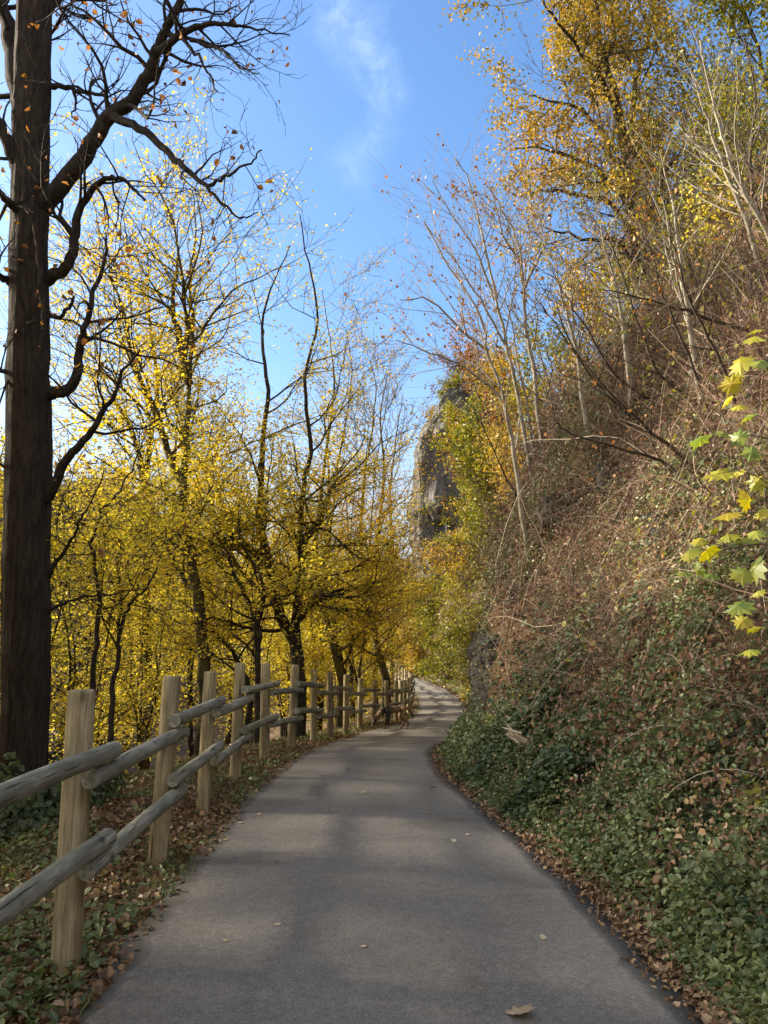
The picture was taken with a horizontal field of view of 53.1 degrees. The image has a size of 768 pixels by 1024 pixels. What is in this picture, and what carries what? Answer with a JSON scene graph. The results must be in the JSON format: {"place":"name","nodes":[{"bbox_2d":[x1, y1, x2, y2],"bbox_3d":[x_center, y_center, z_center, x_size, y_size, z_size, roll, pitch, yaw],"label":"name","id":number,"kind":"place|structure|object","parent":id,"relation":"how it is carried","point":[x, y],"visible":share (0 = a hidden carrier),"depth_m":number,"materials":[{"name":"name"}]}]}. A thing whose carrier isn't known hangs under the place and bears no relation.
{"place":"outdoors","nodes":[
{"label":"outdoors","id":0,"kind":"place"},
{"bbox_2d":[57,655,703,1023],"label":"path","id":1,"kind":"structure","parent":0,"point":[414,898],"depth_m":4.14,"materials":[{"name":"grey asphalt"}]},
{"bbox_2d":[372,706,412,728],"bbox_3d":[0.217,5.054,18.901,1.023,0.550,0.306,1,-10,-7],"label":"dog","id":2,"kind":"object","parent":1,"relation":"on","point":[389,711],"visible":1,"depth_m":18.82},
{"bbox_2d":[0,219,767,1023],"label":"ground","id":3,"kind":"structure","parent":0,"point":[494,673],"depth_m":10.69,"materials":[{"name":"plant"}]},
{"bbox_2d":[0,384,139,724],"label":"hazel bush","id":4,"kind":"object","parent":3,"relation":"on","point":[84,416],"visible":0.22,"depth_m":12.88,"materials":[{"name":"yellow plant"}]},
{"bbox_2d":[0,486,196,761],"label":"young tree","id":5,"kind":"object","parent":3,"relation":"on","point":[61,722],"visible":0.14,"depth_m":24.89,"materials":[{"name":"yellow plant"}]},
{"bbox_2d":[0,408,200,776],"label":"hazel bush","id":6,"kind":"object","parent":3,"relation":"on","point":[59,616],"visible":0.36,"depth_m":12.33,"materials":[{"name":"yellow plant"}]},
{"bbox_2d":[0,349,220,689],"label":"young tree","id":7,"kind":"object","parent":3,"relation":"on","point":[95,652],"visible":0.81,"depth_m":9.39,"materials":[{"name":"yellow plant"}]},
{"bbox_2d":[0,438,228,770],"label":"hazel bush","id":8,"kind":"object","parent":3,"relation":"on","point":[133,698],"visible":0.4,"depth_m":13.63,"materials":[{"name":"yellow plant"}]},
{"bbox_2d":[0,455,233,782],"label":"young tree","id":9,"kind":"object","parent":3,"relation":"on","point":[123,614],"visible":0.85,"depth_m":9.61,"materials":[{"name":"yellow plant"}]},
{"bbox_2d":[49,501,197,762],"bbox_3d":[-6.541,2.969,17.323,4.509,7.417,4.389,7,-12,-34],"label":"hazel bush","id":10,"kind":"object","parent":3,"relation":"on","point":[103,721],"visible":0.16,"depth_m":17.05,"materials":[{"name":"yellow plant"}]},
{"bbox_2d":[52,424,200,775],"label":"young tree","id":11,"kind":"object","parent":3,"relation":"on","point":[125,744],"visible":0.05,"depth_m":27.03,"materials":[{"name":"yellow plant"}]},
{"bbox_2d":[0,436,264,754],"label":"wood","id":12,"kind":"object","parent":3,"relation":"on","point":[75,472],"visible":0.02,"depth_m":114.58,"materials":[{"name":"yellow plant"}]},
{"bbox_2d":[51,408,258,771],"bbox_3d":[-4.775,1.568,15.288,4.326,7.340,5.476,9,-13,-43],"label":"hazel bush","id":13,"kind":"object","parent":3,"relation":"on","point":[157,667],"visible":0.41,"depth_m":15.03,"materials":[{"name":"yellow plant"}]},
{"bbox_2d":[0,0,310,827],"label":"oak tree","id":14,"kind":"object","parent":3,"relation":"on","point":[32,480],"visible":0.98,"depth_m":7.81,"materials":[{"name":"brown plant"}]},
{"bbox_2d":[0,85,331,769],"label":"young tree","id":15,"kind":"object","parent":3,"relation":"on","point":[146,764],"visible":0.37,"depth_m":15.99,"materials":[{"name":"yellow plant"}]},
{"bbox_2d":[87,322,274,676],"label":"young tree","id":16,"kind":"object","parent":3,"relation":"on","point":[177,557],"visible":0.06,"depth_m":22.02,"materials":[{"name":"yellow plant"}]},
{"bbox_2d":[71,449,319,756],"bbox_3d":[-4.026,2.067,16.616,5.367,6.697,4.838,-3,-10,18],"label":"hazel bush","id":17,"kind":"object","parent":3,"relation":"on","point":[189,738],"visible":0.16,"depth_m":16.45,"materials":[{"name":"yellow plant"}]},
{"bbox_2d":[1,56,390,757],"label":"young tree","id":18,"kind":"object","parent":3,"relation":"on","point":[179,342],"visible":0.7,"depth_m":13.86,"materials":[{"name":"yellow plant"}]},
{"bbox_2d":[111,539,293,744],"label":"young tree","id":19,"kind":"object","parent":3,"relation":"on","point":[249,710],"visible":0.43,"depth_m":14.79,"materials":[{"name":"yellow plant"}]},
{"bbox_2d":[0,661,414,979],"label":"fence","id":20,"kind":"object","parent":3,"relation":"on","point":[82,858],"visible":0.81,"depth_m":4.53,"materials":[{"name":"brown wood"}]},
{"bbox_2d":[96,424,355,745],"bbox_3d":[-5.730,2.816,25.003,8.674,11.732,8.220,-4,-11,23],"label":"young tree","id":21,"kind":"object","parent":3,"relation":"on","point":[227,740],"visible":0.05,"depth_m":24.64,"materials":[{"name":"yellow plant"}]},
{"bbox_2d":[104,355,410,744],"bbox_3d":[-2.297,0.644,13.858,5.764,7.416,5.844,0,-10,0],"label":"young tree","id":22,"kind":"object","parent":3,"relation":"on","point":[255,615],"visible":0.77,"depth_m":14.06,"materials":[{"name":"yellow plant"}]},
{"bbox_2d":[161,442,369,742],"bbox_3d":[-2.749,1.833,18.525,4.774,7.688,4.761,6,-12,-32],"label":"hazel bush","id":23,"kind":"object","parent":3,"relation":"on","point":[274,658],"visible":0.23,"depth_m":18.00,"materials":[{"name":"yellow plant"}]},
{"bbox_2d":[77,177,462,739],"bbox_3d":[-2.263,-0.948,15.630,7.484,11.178,7.137,0,-10,0],"label":"young tree","id":24,"kind":"object","parent":3,"relation":"on","point":[302,697],"visible":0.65,"depth_m":15.32,"materials":[{"name":"yellow plant"}]},
{"bbox_2d":[178,465,363,726],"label":"young tree","id":25,"kind":"object","parent":3,"relation":"on","point":[246,650],"visible":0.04,"depth_m":33.14,"materials":[{"name":"yellow plant"}]},
{"bbox_2d":[183,487,368,737],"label":"young tree","id":26,"kind":"object","parent":3,"relation":"on","point":[281,733],"visible":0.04,"depth_m":28.62,"materials":[{"name":"yellow plant"}]},
{"bbox_2d":[194,520,378,736],"bbox_3d":[-2.772,3.250,21.409,5.460,6.054,5.126,0,-10,0],"label":"hazel bush","id":27,"kind":"object","parent":3,"relation":"on","point":[308,679],"visible":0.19,"depth_m":20.84,"materials":[{"name":"yellow plant"}]},
{"bbox_2d":[243,522,394,728],"bbox_3d":[-2.160,3.604,24.253,5.016,6.933,4.906,0,-10,0],"label":"hazel bush","id":28,"kind":"object","parent":3,"relation":"on","point":[327,667],"visible":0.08,"depth_m":23.73,"materials":[{"name":"yellow plant"}]},
{"bbox_2d":[215,231,443,728],"bbox_3d":[-1.644,-0.819,20.355,6.198,13.259,5.513,3,-10,-17],"label":"young tree","id":29,"kind":"object","parent":3,"relation":"on","point":[340,674],"visible":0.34,"depth_m":20.55,"materials":[{"name":"yellow plant"}]},
{"bbox_2d":[241,284,456,673],"bbox_3d":[-0.795,0.064,21.080,5.344,11.884,5.170,5,-11,-27],"label":"young tree","id":30,"kind":"object","parent":3,"relation":"on","point":[352,525],"visible":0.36,"depth_m":21.43,"materials":[{"name":"yellow plant"}]},
{"bbox_2d":[293,554,407,724],"bbox_3d":[-1.512,4.651,28.350,4.807,6.651,4.822,0,-10,0],"label":"hazel bush","id":31,"kind":"object","parent":3,"relation":"on","point":[369,683],"visible":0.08,"depth_m":28.32,"materials":[{"name":"yellow plant"}]},
{"bbox_2d":[262,433,442,718],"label":"young tree","id":32,"kind":"object","parent":3,"relation":"on","point":[351,669],"visible":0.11,"depth_m":30.96,"materials":[{"name":"yellow plant"}]},
{"bbox_2d":[240,330,471,730],"bbox_3d":[-0.786,0.700,24.893,7.384,12.859,8.796,-3,-10,18],"label":"young tree","id":33,"kind":"object","parent":3,"relation":"on","point":[321,705],"visible":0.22,"depth_m":23.61,"materials":[{"name":"yellow plant"}]},
{"bbox_2d":[304,587,408,713],"bbox_3d":[-1.139,5.230,33.353,4.637,7.270,4.238,-3,-10,15],"label":"hazel bush","id":34,"kind":"object","parent":3,"relation":"on","point":[367,660],"visible":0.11,"depth_m":32.75,"materials":[{"name":"yellow plant"}]},
{"bbox_2d":[286,337,447,701],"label":"young tree","id":35,"kind":"object","parent":3,"relation":"on","point":[365,638],"visible":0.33,"depth_m":22.06,"materials":[{"name":"yellow plant"}]},
{"bbox_2d":[310,512,439,697],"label":"young tree","id":36,"kind":"object","parent":3,"relation":"on","point":[396,632],"visible":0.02,"depth_m":38.50,"materials":[{"name":"yellow plant"}]},
{"bbox_2d":[291,309,471,717],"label":"young tree","id":37,"kind":"object","parent":3,"relation":"on","point":[383,670],"visible":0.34,"depth_m":27.31,"materials":[{"name":"yellow plant"}]},
{"bbox_2d":[317,327,448,707],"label":"bare tree","id":38,"kind":"object","parent":3,"relation":"on","point":[383,452],"visible":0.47,"depth_m":33.98,"materials":[{"name":"brown plant"}]},
{"bbox_2d":[0,361,767,1023],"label":"ground cover","id":39,"kind":"object","parent":3,"relation":"on","point":[628,815],"visible":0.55,"depth_m":5.13,"materials":[{"name":"green plant"}]},
{"bbox_2d":[0,280,767,1023],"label":"fallen leaves","id":40,"kind":"object","parent":3,"relation":"on","point":[668,970],"visible":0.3,"depth_m":5.04,"materials":[{"name":"brown plant"}]},
{"bbox_2d":[0,305,767,1021],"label":"ivy","id":41,"kind":"object","parent":3,"relation":"on","point":[38,811],"visible":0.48,"depth_m":7.02,"materials":[{"name":"green plant"}]},
{"bbox_2d":[362,354,441,697],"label":"bare tree","id":42,"kind":"object","parent":3,"relation":"on","point":[391,664],"visible":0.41,"depth_m":42.00,"materials":[{"name":"brown plant"}]},
{"bbox_2d":[388,613,431,675],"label":"shrub","id":43,"kind":"object","parent":3,"relation":"on","point":[410,657],"visible":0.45,"depth_m":56.96,"materials":[{"name":"yellow plant"}]},
{"bbox_2d":[394,572,446,638],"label":"shrub","id":44,"kind":"object","parent":3,"relation":"on","point":[429,612],"visible":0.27,"depth_m":58.90,"materials":[{"name":"yellow plant"}]},
{"bbox_2d":[318,154,529,557],"bbox_3d":[0.664,-2.129,10.707,3.128,5.480,2.860,0,-10,0],"label":"sapling","id":45,"kind":"object","parent":3,"relation":"on","point":[508,422],"visible":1,"depth_m":10.83,"materials":[{"name":"brown plant"}]},
{"bbox_2d":[405,614,456,683],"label":"shrub","id":46,"kind":"object","parent":3,"relation":"on","point":[422,667],"visible":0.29,"depth_m":49.52,"materials":[{"name":"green plant"}]},
{"bbox_2d":[416,524,481,609],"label":"shrub","id":47,"kind":"object","parent":3,"relation":"on","point":[456,558],"visible":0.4,"depth_m":51.54,"materials":[{"name":"yellow plant"}]},
{"bbox_2d":[419,565,487,697],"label":"shrub","id":48,"kind":"object","parent":3,"relation":"on","point":[449,611],"visible":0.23,"depth_m":39.44,"materials":[{"name":"yellow plant"}]},
{"bbox_2d":[415,557,492,696],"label":"shrub","id":49,"kind":"object","parent":3,"relation":"on","point":[459,633],"visible":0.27,"depth_m":35.05,"materials":[{"name":"green plant"}]},
{"bbox_2d":[416,289,516,526],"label":"slope tree","id":50,"kind":"object","parent":3,"relation":"on","point":[469,359],"visible":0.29,"depth_m":38.85,"materials":[{"name":"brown plant"}]},
{"bbox_2d":[433,385,507,558],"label":"slope tree","id":51,"kind":"object","parent":3,"relation":"on","point":[452,419],"visible":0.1,"depth_m":45.24,"materials":[{"name":"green plant"}]},
{"bbox_2d":[366,86,575,479],"bbox_3d":[1.671,-3.550,12.246,3.060,5.879,3.410,-6,-12,32],"label":"sapling","id":52,"kind":"object","parent":3,"relation":"on","point":[504,340],"visible":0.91,"depth_m":12.46,"materials":[{"name":"brown plant"}]},
{"bbox_2d":[426,390,522,581],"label":"slope tree","id":53,"kind":"object","parent":3,"relation":"on","point":[472,459],"visible":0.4,"depth_m":30.93,"materials":[{"name":"green plant"}]},
{"bbox_2d":[466,629,499,721],"bbox_3d":[2.163,2.793,11.646,1.782,2.235,2.015,0,-10,0],"label":"rock outcrop","id":54,"kind":"object","parent":3,"relation":"on","point":[480,658],"visible":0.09,"depth_m":11.25,"materials":[{"name":"stone"}]},
{"bbox_2d":[465,394,525,516],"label":"sapling","id":55,"kind":"object","parent":3,"relation":"on","point":[503,471],"visible":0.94,"depth_m":11.57,"materials":[{"name":"brown plant"}]},
{"bbox_2d":[427,116,592,451],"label":"sapling","id":56,"kind":"object","parent":3,"relation":"on","point":[530,349],"visible":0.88,"depth_m":12.63,"materials":[{"name":"brown plant"}]},
{"bbox_2d":[462,329,557,490],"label":"slope tree","id":57,"kind":"object","parent":3,"relation":"on","point":[496,364],"visible":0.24,"depth_m":33.04,"materials":[{"name":"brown plant"}]},
{"bbox_2d":[467,351,556,511],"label":"slope tree","id":58,"kind":"object","parent":3,"relation":"on","point":[483,435],"visible":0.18,"depth_m":23.80,"materials":[{"name":"plant"}]},
{"bbox_2d":[470,254,558,464],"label":"sapling","id":59,"kind":"object","parent":3,"relation":"on","point":[525,394],"visible":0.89,"depth_m":12.67,"materials":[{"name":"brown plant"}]},
{"bbox_2d":[502,722,527,749],"bbox_3d":[1.567,2.465,8.011,0.705,0.550,0.185,1,-10,-7],"label":"broken log","id":60,"kind":"object","parent":3,"relation":"on","point":[515,736],"visible":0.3,"depth_m":7.96,"materials":[{"name":"brown wood"}]},
{"bbox_2d":[467,263,614,442],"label":"tree","id":61,"kind":"object","parent":3,"relation":"on","point":[558,360],"visible":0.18,"depth_m":21.27,"materials":[{"name":"brown plant"}]},
{"bbox_2d":[496,316,591,438],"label":"slope tree","id":62,"kind":"object","parent":3,"relation":"on","point":[529,369],"visible":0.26,"depth_m":29.38,"materials":[{"name":"brown plant"}]},
{"bbox_2d":[533,493,572,527],"bbox_3d":[2.796,0.029,11.685,0.998,0.583,0.944,0,-10,0],"label":"rock ledge","id":63,"kind":"object","parent":3,"relation":"on","point":[561,502],"visible":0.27,"depth_m":11.32,"materials":[{"name":"stone"}]},
{"bbox_2d":[496,251,640,424],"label":"sapling","id":64,"kind":"object","parent":3,"relation":"on","point":[600,386],"visible":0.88,"depth_m":10.76,"materials":[{"name":"brown plant"}]},
{"bbox_2d":[533,258,614,401],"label":"slope tree","id":65,"kind":"object","parent":3,"relation":"on","point":[580,301],"visible":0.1,"depth_m":25.60,"materials":[{"name":"brown plant"}]},
{"bbox_2d":[516,206,639,441],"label":"sapling","id":66,"kind":"object","parent":3,"relation":"on","point":[580,387],"visible":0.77,"depth_m":11.26,"materials":[{"name":"grey plant"}]},
{"bbox_2d":[397,105,767,850],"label":"dry brush","id":67,"kind":"object","parent":3,"relation":"on","point":[705,359],"visible":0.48,"depth_m":9.25,"materials":[{"name":"plant"}]},
{"bbox_2d":[397,167,767,821],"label":"undergrowth","id":68,"kind":"object","parent":3,"relation":"on","point":[757,789],"visible":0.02,"depth_m":9.15,"materials":[{"name":"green plant"}]},
{"bbox_2d":[509,247,664,408],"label":"sapling","id":69,"kind":"object","parent":3,"relation":"on","point":[604,359],"visible":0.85,"depth_m":10.61,"materials":[{"name":"brown plant"}]},
{"bbox_2d":[498,334,684,478],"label":"sapling","id":70,"kind":"object","parent":3,"relation":"on","point":[658,459],"visible":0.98,"depth_m":8.09,"materials":[{"name":"brown plant"}]},
{"bbox_2d":[494,166,691,350],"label":"tree","id":71,"kind":"object","parent":3,"relation":"on","point":[581,265],"visible":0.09,"depth_m":20.05,"materials":[{"name":"brown plant"}]},
{"bbox_2d":[438,0,760,323],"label":"golden oak","id":72,"kind":"object","parent":3,"relation":"on","point":[599,46],"visible":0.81,"depth_m":19.06,"materials":[{"name":"yellow plant"}]},
{"bbox_2d":[504,268,700,473],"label":"sapling","id":73,"kind":"object","parent":3,"relation":"on","point":[635,416],"visible":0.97,"depth_m":7.87,"materials":[{"name":"brown plant"}]},
{"bbox_2d":[543,220,664,369],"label":"tree","id":74,"kind":"object","parent":3,"relation":"on","point":[631,273],"visible":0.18,"depth_m":16.56,"materials":[{"name":"brown plant"}]},
{"bbox_2d":[548,159,668,403],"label":"sapling","id":75,"kind":"object","parent":3,"relation":"on","point":[613,273],"visible":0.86,"depth_m":11.14,"materials":[{"name":"grey plant"}]},
{"bbox_2d":[592,459,628,490],"bbox_3d":[3.438,-0.461,11.252,0.826,0.568,0.877,0,-10,0],"label":"rock ledge","id":76,"kind":"object","parent":3,"relation":"on","point":[605,473],"visible":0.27,"depth_m":10.92,"materials":[{"name":"stone"}]},
{"bbox_2d":[462,148,767,797],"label":"dead leaves","id":77,"kind":"object","parent":3,"relation":"on","point":[680,703],"visible":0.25,"depth_m":7.00,"materials":[{"name":"brown plant"}]},
{"bbox_2d":[553,184,691,401],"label":"sapling","id":78,"kind":"object","parent":3,"relation":"on","point":[651,360],"visible":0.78,"depth_m":9.33,"materials":[{"name":"brown plant"}]},
{"bbox_2d":[507,7,746,283],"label":"tree","id":79,"kind":"object","parent":3,"relation":"on","point":[610,211],"visible":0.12,"depth_m":25.08,"materials":[{"name":"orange plant"}]},
{"bbox_2d":[507,81,752,304],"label":"tree","id":80,"kind":"object","parent":3,"relation":"on","point":[630,188],"visible":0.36,"depth_m":17.19,"materials":[{"name":"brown plant"}]},
{"bbox_2d":[581,114,704,289],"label":"slope tree","id":81,"kind":"object","parent":3,"relation":"on","point":[643,194],"visible":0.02,"depth_m":28.55,"materials":[{"name":"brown plant"}]},
{"bbox_2d":[544,187,755,330],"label":"sapling","id":82,"kind":"object","parent":3,"relation":"on","point":[660,302],"visible":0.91,"depth_m":9.05,"materials":[{"name":"brown plant"}]},
{"bbox_2d":[590,193,711,338],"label":"slope tree","id":83,"kind":"object","parent":3,"relation":"on","point":[650,257],"visible":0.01,"depth_m":21.62,"materials":[{"name":"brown plant"}]},
{"bbox_2d":[599,126,713,419],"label":"sapling","id":84,"kind":"object","parent":3,"relation":"on","point":[671,316],"visible":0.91,"depth_m":8.60,"materials":[{"name":"brown plant"}]},
{"bbox_2d":[640,507,678,546],"bbox_3d":[3.407,0.212,8.761,0.800,0.539,0.823,-9,-13,43],"label":"rock ledge","id":85,"kind":"object","parent":3,"relation":"on","point":[652,528],"visible":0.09,"depth_m":8.59,"materials":[{"name":"stone"}]},
{"bbox_2d":[581,90,767,402],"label":"sapling","id":86,"kind":"object","parent":3,"relation":"on","point":[688,320],"visible":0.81,"depth_m":9.14,"materials":[{"name":"beige plant"}]},
{"bbox_2d":[590,11,767,299],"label":"slope tree","id":87,"kind":"object","parent":3,"relation":"on","point":[692,152],"visible":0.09,"depth_m":19.16,"materials":[{"name":"yellow plant"}]},
{"bbox_2d":[612,119,747,403],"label":"sapling","id":88,"kind":"object","parent":3,"relation":"on","point":[712,345],"visible":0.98,"depth_m":8.00,"materials":[{"name":"brown plant"}]},
{"bbox_2d":[640,179,724,313],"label":"tree","id":89,"kind":"object","parent":3,"relation":"on","point":[689,263],"visible":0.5,"depth_m":11.87,"materials":[{"name":"brown plant"}]},
{"bbox_2d":[617,0,767,237],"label":"tree","id":90,"kind":"object","parent":3,"relation":"on","point":[712,163],"visible":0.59,"depth_m":14.37,"materials":[{"name":"yellow plant"}]},
{"bbox_2d":[655,168,737,267],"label":"slope tree","id":91,"kind":"object","parent":3,"relation":"on","point":[692,214],"visible":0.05,"depth_m":15.75,"materials":[{"name":"yellow plant"}]},
{"bbox_2d":[638,24,767,290],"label":"sapling","id":92,"kind":"object","parent":3,"relation":"on","point":[736,196],"visible":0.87,"depth_m":10.98,"materials":[{"name":"beige plant"}]},
{"bbox_2d":[650,0,767,240],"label":"sapling","id":93,"kind":"object","parent":3,"relation":"on","point":[733,172],"visible":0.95,"depth_m":10.69,"materials":[{"name":"beige plant"}]},
{"bbox_2d":[654,0,767,236],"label":"tree","id":94,"kind":"object","parent":3,"relation":"on","point":[711,84],"visible":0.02,"depth_m":18.73,"materials":[{"name":"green plant"}]},
{"bbox_2d":[665,0,767,195],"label":"slope tree","id":95,"kind":"object","parent":3,"relation":"on","point":[735,7],"visible":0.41,"depth_m":16.27,"materials":[{"name":"green plant"}]},
{"bbox_2d":[669,1,767,248],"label":"sapling","id":96,"kind":"object","parent":3,"relation":"on","point":[749,160],"visible":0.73,"depth_m":12.39,"materials":[{"name":"brown plant"}]},
{"bbox_2d":[675,160,766,271],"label":"slope tree","id":97,"kind":"object","parent":3,"relation":"on","point":[704,196],"visible":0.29,"depth_m":14.19,"materials":[{"name":"yellow plant"}]},
{"bbox_2d":[676,330,767,657],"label":"young maple","id":98,"kind":"object","parent":3,"relation":"on","point":[756,482],"visible":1,"depth_m":3.34,"materials":[{"name":"yellow plant"}]},
{"bbox_2d":[689,204,767,318],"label":"tree","id":99,"kind":"object","parent":3,"relation":"on","point":[751,288],"visible":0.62,"depth_m":10.86,"materials":[{"name":"brown plant"}]},
{"bbox_2d":[699,89,767,224],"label":"tree","id":100,"kind":"object","parent":3,"relation":"on","point":[747,186],"visible":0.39,"depth_m":12.79,"materials":[{"name":"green plant"}]},
{"bbox_2d":[0,0,767,574],"label":"sky","id":101,"kind":"structure","parent":0,"point":[381,78],"materials":[{"name":"blue"}]},
{"bbox_2d":[406,378,527,605],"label":"cliff","id":102,"kind":"structure","parent":0,"point":[451,394],"depth_m":66.40,"materials":[{"name":"grey stone"}]},
{"bbox_2d":[434,367,467,402],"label":"shrub","id":103,"kind":"object","parent":102,"relation":"on","point":[450,385],"visible":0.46,"depth_m":68.64,"materials":[{"name":"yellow plant"}]},
{"bbox_2d":[425,335,506,394],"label":"shrub","id":104,"kind":"object","parent":102,"relation":"on","point":[447,362],"visible":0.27,"depth_m":69.17,"materials":[{"name":"brown plant"}]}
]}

